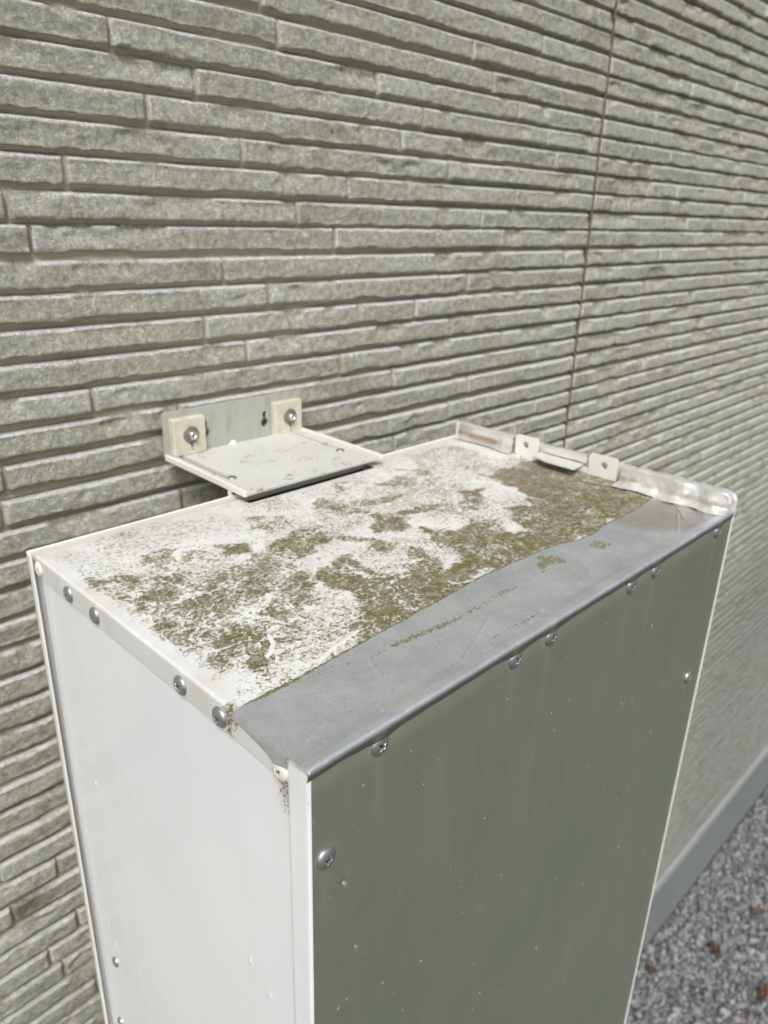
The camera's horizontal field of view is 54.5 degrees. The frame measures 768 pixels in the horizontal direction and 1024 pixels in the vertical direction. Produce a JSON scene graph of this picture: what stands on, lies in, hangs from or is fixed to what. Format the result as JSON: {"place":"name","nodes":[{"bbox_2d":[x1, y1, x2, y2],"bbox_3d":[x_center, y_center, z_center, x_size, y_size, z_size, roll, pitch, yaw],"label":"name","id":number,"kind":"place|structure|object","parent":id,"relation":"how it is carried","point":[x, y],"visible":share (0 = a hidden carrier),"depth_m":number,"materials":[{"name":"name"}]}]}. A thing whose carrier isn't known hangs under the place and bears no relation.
{"place":"outdoors","nodes":[
{"label":"outdoors","id":0,"kind":"place"},
{"bbox_2d":[626,785,767,1023],"bbox_3d":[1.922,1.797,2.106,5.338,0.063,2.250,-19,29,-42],"label":"gravel","id":1,"kind":"structure","parent":0,"point":[758,921],"depth_m":2.65,"materials":[{"name":"grey gravel"}]},
{"bbox_2d":[26,421,736,1023],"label":"outdoor cabinet","id":2,"kind":"object","parent":1,"relation":"on","point":[396,737],"visible":1,"depth_m":0.50,"materials":[{"name":"metal"}]},
{"bbox_2d":[0,0,767,1023],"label":"house wall","id":3,"kind":"structure","parent":1,"relation":"on","point":[382,226],"depth_m":0.83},
{"bbox_2d":[161,390,382,496],"bbox_3d":[-0.105,-0.070,0.718,0.168,0.052,0.134,-19,29,-42],"label":"wall bracket","id":4,"kind":"object","parent":3,"relation":"attached to","point":[242,450],"depth_m":0.73,"materials":[{"name":"metal"}]},
{"bbox_2d":[649,966,654,973],"bbox_3d":[0.915,1.566,2.549,0.043,0.021,0.022,-19,29,-42],"label":"dead leaf","id":5,"kind":"object","parent":1,"relation":"on","point":[651,969],"visible":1,"depth_m":2.56,"materials":[{"name":"brown plant"}]},
{"bbox_2d":[710,939,723,958],"bbox_3d":[1.173,1.542,2.627,0.024,0.020,0.087,0,22,-5],"label":"dead leaf","id":6,"kind":"object","parent":1,"relation":"on","point":[716,948],"visible":1,"depth_m":2.64,"materials":[{"name":"brown plant"}]},
{"bbox_2d":[749,908,764,913],"bbox_3d":[1.387,1.488,2.776,0.082,0.020,0.024,-4,22,-14],"label":"dead leaf","id":7,"kind":"object","parent":1,"relation":"on","point":[757,910],"visible":1,"depth_m":2.78,"materials":[{"name":"brown plant"}]},
{"bbox_2d":[760,985,767,1001],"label":"dead leaf","id":8,"kind":"object","parent":1,"relation":"on","point":[763,992],"visible":1,"depth_m":2.49,"materials":[{"name":"brown plant"}]}
]}

